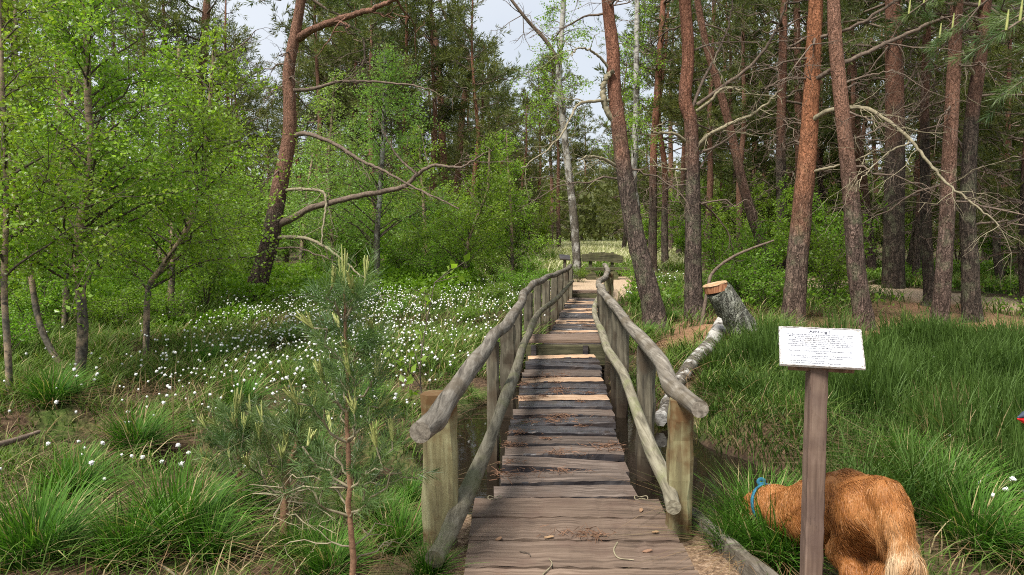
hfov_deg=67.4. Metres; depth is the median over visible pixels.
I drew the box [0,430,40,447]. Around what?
fallen branch
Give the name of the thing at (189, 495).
grass tussock
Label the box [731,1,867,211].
pine tree
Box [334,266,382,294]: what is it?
leafy shrub
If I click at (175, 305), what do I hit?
leafy shrub
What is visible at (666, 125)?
pine tree
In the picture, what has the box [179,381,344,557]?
young pine
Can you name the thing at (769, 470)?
grass tussock
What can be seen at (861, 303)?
pine tree
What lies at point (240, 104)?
pine tree
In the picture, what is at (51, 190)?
leafy shrub
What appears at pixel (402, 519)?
grass tussock
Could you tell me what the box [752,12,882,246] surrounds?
pine tree
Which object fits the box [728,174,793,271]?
leafy shrub
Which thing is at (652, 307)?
pine tree
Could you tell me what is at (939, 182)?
pine tree
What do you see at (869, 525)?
dog
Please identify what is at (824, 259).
leafy shrub
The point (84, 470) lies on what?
grass tussock
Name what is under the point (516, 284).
leafy shrub
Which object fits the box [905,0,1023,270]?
pine tree
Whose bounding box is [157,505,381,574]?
grass tussock
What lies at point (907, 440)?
grass tussock
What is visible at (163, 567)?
fallen branch
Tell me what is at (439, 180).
leafy shrub
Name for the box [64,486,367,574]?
grass tussock
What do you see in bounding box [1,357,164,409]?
grass tussock
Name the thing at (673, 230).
leafy shrub
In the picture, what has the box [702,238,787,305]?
leafy shrub
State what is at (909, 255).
pine tree
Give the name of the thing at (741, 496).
grass tussock
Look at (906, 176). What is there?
pine tree
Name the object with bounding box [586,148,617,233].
pine tree
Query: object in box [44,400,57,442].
cottongrass
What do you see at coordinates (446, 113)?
pine tree
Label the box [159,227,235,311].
leafy shrub
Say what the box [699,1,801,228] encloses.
pine tree
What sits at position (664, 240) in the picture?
pine tree
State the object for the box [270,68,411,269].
birch tree
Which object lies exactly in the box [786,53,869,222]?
pine tree
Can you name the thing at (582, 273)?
leafy shrub
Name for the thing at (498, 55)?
pine tree
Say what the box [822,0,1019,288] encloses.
pine tree
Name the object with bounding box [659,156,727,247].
leafy shrub
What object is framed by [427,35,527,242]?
pine tree
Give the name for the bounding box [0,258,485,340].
bilberry carpet
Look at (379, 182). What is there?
birch tree
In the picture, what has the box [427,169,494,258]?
leafy shrub
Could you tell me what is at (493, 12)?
sky
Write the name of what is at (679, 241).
leafy shrub
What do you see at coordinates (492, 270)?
leafy shrub
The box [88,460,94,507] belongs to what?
cottongrass
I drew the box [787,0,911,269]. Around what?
pine tree
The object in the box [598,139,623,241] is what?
pine tree
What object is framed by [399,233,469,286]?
leafy shrub
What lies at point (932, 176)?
pine tree
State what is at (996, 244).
pine tree
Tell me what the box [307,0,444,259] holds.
pine tree
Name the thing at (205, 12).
pine tree
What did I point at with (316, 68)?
pine tree
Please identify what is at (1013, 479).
cottongrass
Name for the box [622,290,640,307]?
grass tussock
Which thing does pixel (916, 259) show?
pine tree
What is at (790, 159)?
pine tree
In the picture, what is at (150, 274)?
leafy shrub
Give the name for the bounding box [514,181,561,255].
leafy shrub
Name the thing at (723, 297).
tree stump
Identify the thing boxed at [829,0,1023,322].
pine tree
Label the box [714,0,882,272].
pine tree
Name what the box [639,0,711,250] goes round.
pine tree
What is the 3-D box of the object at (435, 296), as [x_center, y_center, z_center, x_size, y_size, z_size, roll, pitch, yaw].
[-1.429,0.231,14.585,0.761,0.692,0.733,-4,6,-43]
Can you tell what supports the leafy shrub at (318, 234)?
on the ground at (480, 385)
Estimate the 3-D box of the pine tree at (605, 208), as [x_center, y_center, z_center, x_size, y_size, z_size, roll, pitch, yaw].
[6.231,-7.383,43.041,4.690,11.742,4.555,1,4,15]
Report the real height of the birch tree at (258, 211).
4.553 m
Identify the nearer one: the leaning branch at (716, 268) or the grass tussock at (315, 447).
the grass tussock at (315, 447)
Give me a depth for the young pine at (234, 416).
4.41 m
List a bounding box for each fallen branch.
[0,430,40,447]
[150,555,176,574]
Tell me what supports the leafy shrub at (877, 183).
on the ground at (480, 385)
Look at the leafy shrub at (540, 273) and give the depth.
19.06 m
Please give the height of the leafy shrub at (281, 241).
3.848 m
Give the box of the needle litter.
[489,305,626,543]
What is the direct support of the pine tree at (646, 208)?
on the ground at (480, 385)
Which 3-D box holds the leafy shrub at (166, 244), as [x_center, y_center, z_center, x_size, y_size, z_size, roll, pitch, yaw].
[-9.094,-2.037,22.037,2.547,4.063,2.657,3,5,32]
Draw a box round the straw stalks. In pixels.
[6,327,345,523]
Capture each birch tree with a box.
[0,0,128,366]
[0,0,153,328]
[0,0,186,393]
[0,0,269,378]
[47,18,312,354]
[73,33,299,313]
[128,109,286,297]
[251,137,345,261]
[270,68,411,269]
[283,39,479,288]
[368,124,489,266]
[401,132,525,286]
[472,129,563,278]
[479,0,604,277]
[590,0,673,210]
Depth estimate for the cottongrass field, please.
12.14 m
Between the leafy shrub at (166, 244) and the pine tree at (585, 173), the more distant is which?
the pine tree at (585, 173)
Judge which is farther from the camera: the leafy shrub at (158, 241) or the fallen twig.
the leafy shrub at (158, 241)
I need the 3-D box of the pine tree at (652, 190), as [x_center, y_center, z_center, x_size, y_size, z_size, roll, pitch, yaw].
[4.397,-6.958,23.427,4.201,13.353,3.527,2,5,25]
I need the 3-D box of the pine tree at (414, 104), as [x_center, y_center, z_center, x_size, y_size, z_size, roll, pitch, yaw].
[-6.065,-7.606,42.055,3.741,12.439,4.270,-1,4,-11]
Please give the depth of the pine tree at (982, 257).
35.85 m
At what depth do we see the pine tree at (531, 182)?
51.21 m
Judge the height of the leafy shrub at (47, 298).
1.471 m
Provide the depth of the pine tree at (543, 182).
61.52 m
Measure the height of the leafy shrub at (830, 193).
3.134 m
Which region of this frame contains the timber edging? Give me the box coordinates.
[692,507,778,574]
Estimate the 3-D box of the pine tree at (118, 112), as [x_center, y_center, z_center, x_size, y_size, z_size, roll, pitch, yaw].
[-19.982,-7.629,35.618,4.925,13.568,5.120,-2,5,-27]
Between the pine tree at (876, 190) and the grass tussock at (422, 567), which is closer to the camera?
the grass tussock at (422, 567)
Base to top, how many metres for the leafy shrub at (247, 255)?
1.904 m
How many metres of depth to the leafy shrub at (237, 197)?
24.72 m
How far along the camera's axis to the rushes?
6.78 m
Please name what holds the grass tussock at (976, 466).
on the ground at (480, 385)
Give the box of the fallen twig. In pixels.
[613,542,633,559]
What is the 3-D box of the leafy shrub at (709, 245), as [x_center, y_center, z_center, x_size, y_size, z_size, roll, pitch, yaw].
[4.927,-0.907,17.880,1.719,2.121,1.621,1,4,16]
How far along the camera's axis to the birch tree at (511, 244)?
20.66 m
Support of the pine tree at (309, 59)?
on the ground at (480, 385)
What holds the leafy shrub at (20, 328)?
on the ground at (480, 385)
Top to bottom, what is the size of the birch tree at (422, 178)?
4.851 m
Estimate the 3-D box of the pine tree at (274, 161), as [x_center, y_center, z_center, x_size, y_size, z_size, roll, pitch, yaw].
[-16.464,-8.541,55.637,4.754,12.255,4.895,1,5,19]
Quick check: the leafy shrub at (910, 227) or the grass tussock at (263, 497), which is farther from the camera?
the leafy shrub at (910, 227)
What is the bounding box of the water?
[69,366,795,522]
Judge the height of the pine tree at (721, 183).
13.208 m
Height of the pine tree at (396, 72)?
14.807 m
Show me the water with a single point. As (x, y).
(472, 434)
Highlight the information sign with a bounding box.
[779,326,865,574]
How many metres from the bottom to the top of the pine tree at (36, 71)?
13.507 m
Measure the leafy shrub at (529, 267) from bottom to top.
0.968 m
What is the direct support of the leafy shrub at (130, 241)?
on the ground at (480, 385)
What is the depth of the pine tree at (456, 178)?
34.63 m
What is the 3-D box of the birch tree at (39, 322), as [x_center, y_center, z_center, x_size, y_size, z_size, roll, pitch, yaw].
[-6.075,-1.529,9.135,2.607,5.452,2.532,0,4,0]
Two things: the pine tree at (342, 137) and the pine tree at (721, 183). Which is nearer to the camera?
the pine tree at (721, 183)
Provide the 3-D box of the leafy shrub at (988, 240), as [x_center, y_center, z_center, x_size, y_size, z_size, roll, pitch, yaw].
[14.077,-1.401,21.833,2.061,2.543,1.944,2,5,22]
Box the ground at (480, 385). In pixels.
[0,231,1023,574]
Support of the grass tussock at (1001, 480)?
on the ground at (480, 385)
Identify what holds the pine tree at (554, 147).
on the ground at (480, 385)
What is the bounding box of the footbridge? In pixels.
[409,263,708,574]
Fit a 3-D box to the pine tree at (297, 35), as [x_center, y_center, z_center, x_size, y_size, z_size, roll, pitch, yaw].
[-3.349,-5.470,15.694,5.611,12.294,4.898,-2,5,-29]
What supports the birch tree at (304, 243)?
on the ground at (480, 385)
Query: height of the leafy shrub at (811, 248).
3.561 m
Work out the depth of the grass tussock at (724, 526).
3.99 m
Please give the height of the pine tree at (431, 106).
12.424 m
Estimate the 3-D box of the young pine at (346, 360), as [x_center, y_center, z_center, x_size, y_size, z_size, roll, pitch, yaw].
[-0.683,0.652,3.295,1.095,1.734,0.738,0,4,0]
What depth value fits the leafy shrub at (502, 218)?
33.60 m
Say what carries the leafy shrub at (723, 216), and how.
on the ground at (480, 385)
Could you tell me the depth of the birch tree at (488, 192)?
19.34 m
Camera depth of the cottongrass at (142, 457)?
4.62 m
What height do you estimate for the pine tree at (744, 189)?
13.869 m
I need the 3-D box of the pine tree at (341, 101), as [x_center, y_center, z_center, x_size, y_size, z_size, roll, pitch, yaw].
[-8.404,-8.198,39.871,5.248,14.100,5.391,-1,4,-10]
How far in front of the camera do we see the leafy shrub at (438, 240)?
20.97 m
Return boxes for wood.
[72,134,1018,245]
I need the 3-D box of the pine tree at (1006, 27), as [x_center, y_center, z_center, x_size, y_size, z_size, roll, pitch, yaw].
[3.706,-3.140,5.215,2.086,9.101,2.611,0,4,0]
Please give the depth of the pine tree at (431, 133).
48.80 m
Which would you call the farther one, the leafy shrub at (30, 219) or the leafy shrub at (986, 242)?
the leafy shrub at (986, 242)
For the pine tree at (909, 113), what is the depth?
26.92 m
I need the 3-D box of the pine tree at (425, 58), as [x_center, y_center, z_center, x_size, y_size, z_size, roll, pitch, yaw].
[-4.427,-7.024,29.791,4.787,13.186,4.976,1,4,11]
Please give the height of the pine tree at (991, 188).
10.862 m
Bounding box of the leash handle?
[1017,411,1023,423]
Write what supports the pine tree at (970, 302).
on the ground at (480, 385)
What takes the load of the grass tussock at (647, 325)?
on the ground at (480, 385)
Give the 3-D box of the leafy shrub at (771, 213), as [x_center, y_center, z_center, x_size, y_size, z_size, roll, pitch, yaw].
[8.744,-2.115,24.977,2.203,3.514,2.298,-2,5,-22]
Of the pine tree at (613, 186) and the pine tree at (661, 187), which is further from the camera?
the pine tree at (613, 186)
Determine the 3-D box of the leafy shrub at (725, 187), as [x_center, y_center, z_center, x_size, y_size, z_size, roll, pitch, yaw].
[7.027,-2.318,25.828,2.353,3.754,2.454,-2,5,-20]
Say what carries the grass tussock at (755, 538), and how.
on the ground at (480, 385)
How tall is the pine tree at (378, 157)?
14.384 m
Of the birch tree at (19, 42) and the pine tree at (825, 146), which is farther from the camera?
the pine tree at (825, 146)
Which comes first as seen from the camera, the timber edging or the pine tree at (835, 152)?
the timber edging
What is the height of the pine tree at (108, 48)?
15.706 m
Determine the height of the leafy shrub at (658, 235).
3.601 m
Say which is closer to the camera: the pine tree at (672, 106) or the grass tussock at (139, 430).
the grass tussock at (139, 430)
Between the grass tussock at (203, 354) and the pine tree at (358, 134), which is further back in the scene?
the pine tree at (358, 134)
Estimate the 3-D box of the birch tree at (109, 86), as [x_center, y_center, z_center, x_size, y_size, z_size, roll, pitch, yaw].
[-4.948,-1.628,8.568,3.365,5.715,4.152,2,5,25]
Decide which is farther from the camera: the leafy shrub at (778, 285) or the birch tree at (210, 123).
the leafy shrub at (778, 285)
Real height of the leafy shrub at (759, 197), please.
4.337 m
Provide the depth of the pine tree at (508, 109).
56.64 m
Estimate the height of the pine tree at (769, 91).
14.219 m
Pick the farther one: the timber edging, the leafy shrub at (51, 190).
the leafy shrub at (51, 190)
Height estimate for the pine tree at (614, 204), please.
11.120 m
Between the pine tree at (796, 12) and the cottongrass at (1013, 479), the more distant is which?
the pine tree at (796, 12)
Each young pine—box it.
[163,386,312,522]
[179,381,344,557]
[232,239,441,574]
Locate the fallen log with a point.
(661, 412)
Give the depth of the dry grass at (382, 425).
7.80 m
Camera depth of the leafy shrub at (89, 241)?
23.83 m
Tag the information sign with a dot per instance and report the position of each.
(816, 354)
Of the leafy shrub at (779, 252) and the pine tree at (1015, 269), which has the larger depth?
the pine tree at (1015, 269)
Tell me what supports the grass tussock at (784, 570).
on the ground at (480, 385)
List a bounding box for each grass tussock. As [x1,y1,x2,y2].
[0,460,260,574]
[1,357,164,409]
[1,436,200,512]
[2,441,339,573]
[2,483,301,574]
[4,396,216,471]
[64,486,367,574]
[146,369,302,414]
[150,338,260,369]
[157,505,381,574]
[164,467,359,536]
[210,514,456,574]
[215,423,373,471]
[269,486,471,573]
[282,376,419,408]
[318,483,421,529]
[338,532,505,574]
[355,465,422,515]
[577,455,949,573]
[587,473,965,574]
[621,498,798,574]
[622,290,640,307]
[636,318,674,339]
[640,505,958,574]
[665,305,706,322]
[736,386,856,424]
[736,458,796,483]
[770,439,1023,565]
[788,463,1023,573]
[789,418,973,496]
[916,497,1023,574]
[946,456,1023,519]
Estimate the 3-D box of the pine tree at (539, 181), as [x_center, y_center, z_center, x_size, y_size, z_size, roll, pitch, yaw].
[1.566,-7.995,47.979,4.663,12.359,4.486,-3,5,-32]
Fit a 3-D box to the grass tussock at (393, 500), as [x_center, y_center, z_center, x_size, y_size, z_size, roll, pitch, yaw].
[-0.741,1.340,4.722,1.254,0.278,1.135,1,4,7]
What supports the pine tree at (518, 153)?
on the ground at (480, 385)
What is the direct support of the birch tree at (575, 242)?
on the ground at (480, 385)
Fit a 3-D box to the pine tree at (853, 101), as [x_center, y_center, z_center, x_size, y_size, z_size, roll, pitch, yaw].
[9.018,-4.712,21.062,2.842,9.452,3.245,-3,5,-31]
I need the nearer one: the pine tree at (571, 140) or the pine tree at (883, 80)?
the pine tree at (883, 80)
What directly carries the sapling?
on the ground at (480, 385)
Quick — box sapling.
[383,253,469,396]
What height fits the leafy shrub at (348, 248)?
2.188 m
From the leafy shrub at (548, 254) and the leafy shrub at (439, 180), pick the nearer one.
the leafy shrub at (439, 180)
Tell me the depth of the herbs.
16.19 m
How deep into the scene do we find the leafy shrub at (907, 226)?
35.96 m
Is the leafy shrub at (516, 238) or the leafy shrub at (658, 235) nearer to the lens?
the leafy shrub at (658, 235)
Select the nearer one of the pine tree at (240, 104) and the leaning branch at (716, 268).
the leaning branch at (716, 268)
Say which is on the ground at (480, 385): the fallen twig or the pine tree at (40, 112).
the pine tree at (40, 112)
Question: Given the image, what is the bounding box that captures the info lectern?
[559,254,569,267]
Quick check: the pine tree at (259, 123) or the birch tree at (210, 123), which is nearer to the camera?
the birch tree at (210, 123)
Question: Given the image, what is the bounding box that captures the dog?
[742,467,928,574]
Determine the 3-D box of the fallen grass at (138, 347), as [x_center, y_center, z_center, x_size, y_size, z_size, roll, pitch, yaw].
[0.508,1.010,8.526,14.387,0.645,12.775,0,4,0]
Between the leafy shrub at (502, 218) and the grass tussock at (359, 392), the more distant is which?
the leafy shrub at (502, 218)
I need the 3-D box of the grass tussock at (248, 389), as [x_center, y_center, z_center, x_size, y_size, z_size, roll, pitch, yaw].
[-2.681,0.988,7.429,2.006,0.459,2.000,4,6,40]
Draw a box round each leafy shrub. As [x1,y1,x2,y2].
[0,144,73,316]
[0,254,72,337]
[0,302,57,360]
[1,110,97,255]
[1,133,73,278]
[13,232,103,324]
[52,146,118,269]
[54,156,177,280]
[61,276,149,328]
[97,244,164,312]
[105,137,182,265]
[130,271,211,327]
[140,162,233,268]
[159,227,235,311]
[161,156,262,253]
[202,231,279,272]
[223,165,271,245]
[225,159,294,257]
[258,178,302,262]
[287,167,314,257]
[291,175,348,261]
[296,237,354,271]
[317,158,407,263]
[321,210,392,272]
[322,158,388,255]
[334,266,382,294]
[349,166,401,253]
[353,177,419,265]
[371,223,436,277]
[375,159,450,260]
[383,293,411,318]
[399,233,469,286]
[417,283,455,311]
[423,212,478,268]
[426,168,483,260]
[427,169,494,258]
[446,167,515,271]
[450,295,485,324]
[465,184,523,252]
[471,232,516,276]
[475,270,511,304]
[488,188,538,255]
[489,261,536,293]
[503,257,538,279]
[509,248,550,269]
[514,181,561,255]
[516,260,549,279]
[539,248,561,260]
[566,263,591,281]
[617,261,653,281]
[640,189,677,253]
[657,193,679,246]
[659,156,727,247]
[659,179,726,257]
[700,172,771,261]
[701,206,763,277]
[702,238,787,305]
[704,170,775,267]
[717,215,789,284]
[723,152,790,239]
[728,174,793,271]
[728,247,785,309]
[733,174,819,248]
[780,213,879,302]
[787,173,862,267]
[788,192,842,258]
[810,190,888,282]
[826,174,883,234]
[870,196,909,257]
[880,187,934,252]
[905,200,937,256]
[933,189,995,262]
[958,186,1014,262]
[976,202,1017,274]
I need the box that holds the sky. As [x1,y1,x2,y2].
[0,0,1022,228]
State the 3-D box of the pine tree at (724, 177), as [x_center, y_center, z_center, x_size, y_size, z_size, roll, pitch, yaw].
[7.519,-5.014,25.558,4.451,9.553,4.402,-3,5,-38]
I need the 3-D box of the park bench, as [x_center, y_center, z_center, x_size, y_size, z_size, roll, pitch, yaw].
[2.686,-0.562,22.143,1.356,0.904,0.528,0,4,0]
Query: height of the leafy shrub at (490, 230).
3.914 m
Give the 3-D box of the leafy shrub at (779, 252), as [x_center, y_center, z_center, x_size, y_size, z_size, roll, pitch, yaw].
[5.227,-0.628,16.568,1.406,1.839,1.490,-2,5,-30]
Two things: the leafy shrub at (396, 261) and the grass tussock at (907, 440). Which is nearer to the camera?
the grass tussock at (907, 440)
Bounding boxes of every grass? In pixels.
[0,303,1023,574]
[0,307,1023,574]
[422,240,831,272]
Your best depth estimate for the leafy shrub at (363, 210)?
30.13 m
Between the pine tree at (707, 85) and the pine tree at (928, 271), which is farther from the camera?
the pine tree at (707, 85)
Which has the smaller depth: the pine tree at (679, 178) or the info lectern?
the info lectern
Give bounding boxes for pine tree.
[1,0,100,176]
[5,0,137,237]
[5,1,73,165]
[9,57,80,192]
[20,0,136,185]
[52,0,158,238]
[95,0,205,261]
[96,0,229,264]
[104,0,282,263]
[152,109,186,243]
[174,0,282,260]
[196,18,279,241]
[208,61,269,218]
[211,0,515,304]
[238,111,291,250]
[252,26,341,255]
[253,83,311,249]
[268,0,368,258]
[268,0,386,229]
[280,0,411,260]
[298,2,366,228]
[305,116,347,239]
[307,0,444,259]
[310,47,376,225]
[335,0,428,260]
[335,0,456,234]
[358,121,401,208]
[367,110,424,244]
[382,29,432,208]
[385,0,488,257]
[388,0,483,248]
[399,44,474,253]
[402,0,544,213]
[409,40,472,234]
[427,0,540,256]
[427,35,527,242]
[436,61,513,202]
[460,42,534,208]
[463,57,536,232]
[470,81,520,230]
[499,86,558,251]
[504,0,703,332]
[504,58,571,231]
[504,126,546,245]
[505,94,549,242]
[520,52,590,241]
[528,52,599,248]
[554,160,592,241]
[560,106,612,239]
[568,138,583,191]
[581,51,661,247]
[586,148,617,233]
[589,0,728,272]
[592,0,727,268]
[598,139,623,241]
[600,109,648,235]
[618,109,673,243]
[625,0,865,320]
[630,0,741,257]
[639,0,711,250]
[642,0,755,273]
[644,149,678,233]
[667,0,794,249]
[668,0,763,198]
[669,0,767,254]
[673,155,714,233]
[694,0,793,284]
[696,0,804,265]
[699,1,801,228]
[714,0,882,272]
[719,0,863,212]
[722,9,823,236]
[727,89,786,215]
[730,0,1023,325]
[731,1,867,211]
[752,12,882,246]
[758,140,823,205]
[762,64,839,247]
[763,0,974,330]
[786,0,912,280]
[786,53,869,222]
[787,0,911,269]
[789,1,914,242]
[802,4,884,237]
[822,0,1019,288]
[828,28,916,257]
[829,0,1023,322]
[831,0,1023,306]
[853,1,1020,278]
[859,1,939,234]
[863,6,992,266]
[867,8,1013,218]
[872,0,1023,322]
[878,140,933,233]
[883,3,967,226]
[885,0,1023,125]
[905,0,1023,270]
[912,46,993,249]
[930,0,1023,285]
[932,0,1023,302]
[936,29,1022,261]
[941,3,1023,258]
[975,5,1023,232]
[985,3,1023,279]
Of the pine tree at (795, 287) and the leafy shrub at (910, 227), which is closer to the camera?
the pine tree at (795, 287)
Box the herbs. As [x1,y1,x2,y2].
[581,257,1023,314]
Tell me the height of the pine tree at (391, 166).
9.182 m
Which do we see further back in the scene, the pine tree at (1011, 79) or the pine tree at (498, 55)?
the pine tree at (498, 55)
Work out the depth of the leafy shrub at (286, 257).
27.91 m
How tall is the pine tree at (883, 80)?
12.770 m
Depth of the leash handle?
2.57 m
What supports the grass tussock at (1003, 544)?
on the ground at (480, 385)
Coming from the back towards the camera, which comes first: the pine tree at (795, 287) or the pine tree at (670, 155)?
the pine tree at (670, 155)
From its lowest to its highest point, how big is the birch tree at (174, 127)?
5.427 m
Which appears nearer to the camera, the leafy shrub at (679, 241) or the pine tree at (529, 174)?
the leafy shrub at (679, 241)
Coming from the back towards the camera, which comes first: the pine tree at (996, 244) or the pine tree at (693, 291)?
the pine tree at (996, 244)
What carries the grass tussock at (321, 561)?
on the ground at (480, 385)
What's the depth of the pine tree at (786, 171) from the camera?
41.92 m
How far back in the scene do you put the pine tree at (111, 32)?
21.51 m
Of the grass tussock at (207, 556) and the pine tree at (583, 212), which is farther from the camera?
the pine tree at (583, 212)
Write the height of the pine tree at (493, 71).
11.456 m
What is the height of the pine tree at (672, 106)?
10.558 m
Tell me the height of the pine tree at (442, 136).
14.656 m
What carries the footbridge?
on the ground at (480, 385)
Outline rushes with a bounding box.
[662,299,1023,533]
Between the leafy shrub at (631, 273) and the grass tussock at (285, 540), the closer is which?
the grass tussock at (285, 540)
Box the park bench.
[581,252,629,279]
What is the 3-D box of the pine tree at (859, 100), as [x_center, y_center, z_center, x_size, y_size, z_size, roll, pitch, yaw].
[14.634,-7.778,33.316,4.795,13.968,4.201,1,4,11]
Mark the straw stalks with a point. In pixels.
(172, 415)
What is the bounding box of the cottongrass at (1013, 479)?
[1009,476,1015,502]
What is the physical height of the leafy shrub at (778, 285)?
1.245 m
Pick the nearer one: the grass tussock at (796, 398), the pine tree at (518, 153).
the grass tussock at (796, 398)
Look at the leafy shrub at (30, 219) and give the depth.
17.12 m
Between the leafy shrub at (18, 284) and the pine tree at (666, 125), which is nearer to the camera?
the leafy shrub at (18, 284)
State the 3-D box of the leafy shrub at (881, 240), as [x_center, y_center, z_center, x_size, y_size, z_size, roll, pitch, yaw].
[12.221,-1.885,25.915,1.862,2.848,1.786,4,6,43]
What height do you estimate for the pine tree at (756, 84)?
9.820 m
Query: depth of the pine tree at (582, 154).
45.23 m
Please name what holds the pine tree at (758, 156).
on the ground at (480, 385)
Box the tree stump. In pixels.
[703,280,759,338]
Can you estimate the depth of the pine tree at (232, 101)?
47.40 m
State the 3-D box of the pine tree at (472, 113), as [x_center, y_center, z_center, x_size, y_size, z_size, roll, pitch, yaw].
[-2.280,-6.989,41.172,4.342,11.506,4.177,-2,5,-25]
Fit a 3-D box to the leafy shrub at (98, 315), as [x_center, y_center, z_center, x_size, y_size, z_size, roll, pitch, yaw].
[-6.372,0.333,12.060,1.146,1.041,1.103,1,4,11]
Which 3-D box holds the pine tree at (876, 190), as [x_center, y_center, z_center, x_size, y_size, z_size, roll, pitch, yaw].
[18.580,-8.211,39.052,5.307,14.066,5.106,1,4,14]
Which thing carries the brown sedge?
on the ground at (480, 385)
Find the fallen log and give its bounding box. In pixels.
[655,317,726,425]
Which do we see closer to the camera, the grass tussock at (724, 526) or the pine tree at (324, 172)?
the grass tussock at (724, 526)
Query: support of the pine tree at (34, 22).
on the ground at (480, 385)
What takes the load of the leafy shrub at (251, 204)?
on the ground at (480, 385)
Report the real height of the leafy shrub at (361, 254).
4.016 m
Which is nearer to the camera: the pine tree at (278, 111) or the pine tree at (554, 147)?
the pine tree at (278, 111)
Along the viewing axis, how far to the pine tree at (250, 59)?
43.40 m
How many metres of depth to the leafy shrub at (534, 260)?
24.01 m
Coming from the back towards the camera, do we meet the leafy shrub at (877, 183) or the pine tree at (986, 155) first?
the leafy shrub at (877, 183)
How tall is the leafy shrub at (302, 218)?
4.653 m
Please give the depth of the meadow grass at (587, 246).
36.63 m
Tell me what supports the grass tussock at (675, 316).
on the ground at (480, 385)
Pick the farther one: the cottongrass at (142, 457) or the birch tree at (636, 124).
the birch tree at (636, 124)
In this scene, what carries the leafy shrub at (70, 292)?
on the ground at (480, 385)
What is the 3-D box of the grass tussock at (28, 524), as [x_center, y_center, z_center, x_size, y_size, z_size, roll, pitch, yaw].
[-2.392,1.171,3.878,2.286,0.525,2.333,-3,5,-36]
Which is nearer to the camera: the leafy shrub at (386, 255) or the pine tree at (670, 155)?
the leafy shrub at (386, 255)
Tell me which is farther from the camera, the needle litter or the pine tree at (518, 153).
the pine tree at (518, 153)
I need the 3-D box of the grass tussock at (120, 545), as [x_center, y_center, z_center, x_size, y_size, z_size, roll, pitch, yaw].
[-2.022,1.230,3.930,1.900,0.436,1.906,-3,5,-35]
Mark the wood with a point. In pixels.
(591, 203)
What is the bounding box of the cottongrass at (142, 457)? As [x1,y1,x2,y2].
[140,455,144,480]
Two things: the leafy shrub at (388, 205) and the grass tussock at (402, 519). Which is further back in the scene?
the leafy shrub at (388, 205)
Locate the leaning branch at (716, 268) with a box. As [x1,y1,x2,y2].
[700,240,773,324]
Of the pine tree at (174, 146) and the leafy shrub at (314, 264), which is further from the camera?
the pine tree at (174, 146)
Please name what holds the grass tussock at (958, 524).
on the ground at (480, 385)
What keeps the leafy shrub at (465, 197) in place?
on the ground at (480, 385)
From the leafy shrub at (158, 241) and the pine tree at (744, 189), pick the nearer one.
the pine tree at (744, 189)
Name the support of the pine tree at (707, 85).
on the ground at (480, 385)
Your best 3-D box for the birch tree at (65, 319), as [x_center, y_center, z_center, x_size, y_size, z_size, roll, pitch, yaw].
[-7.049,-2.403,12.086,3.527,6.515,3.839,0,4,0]
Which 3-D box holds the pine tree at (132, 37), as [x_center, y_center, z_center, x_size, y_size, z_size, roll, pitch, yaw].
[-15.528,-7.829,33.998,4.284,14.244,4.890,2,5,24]
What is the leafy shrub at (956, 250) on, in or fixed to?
on the ground at (480, 385)
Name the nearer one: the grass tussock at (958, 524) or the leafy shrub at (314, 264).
the grass tussock at (958, 524)
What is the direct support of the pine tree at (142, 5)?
on the ground at (480, 385)
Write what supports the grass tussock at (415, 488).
on the ground at (480, 385)
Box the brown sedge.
[759,404,1013,481]
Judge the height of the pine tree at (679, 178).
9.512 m
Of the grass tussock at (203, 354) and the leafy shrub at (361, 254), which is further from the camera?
the leafy shrub at (361, 254)
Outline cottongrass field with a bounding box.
[44,270,683,381]

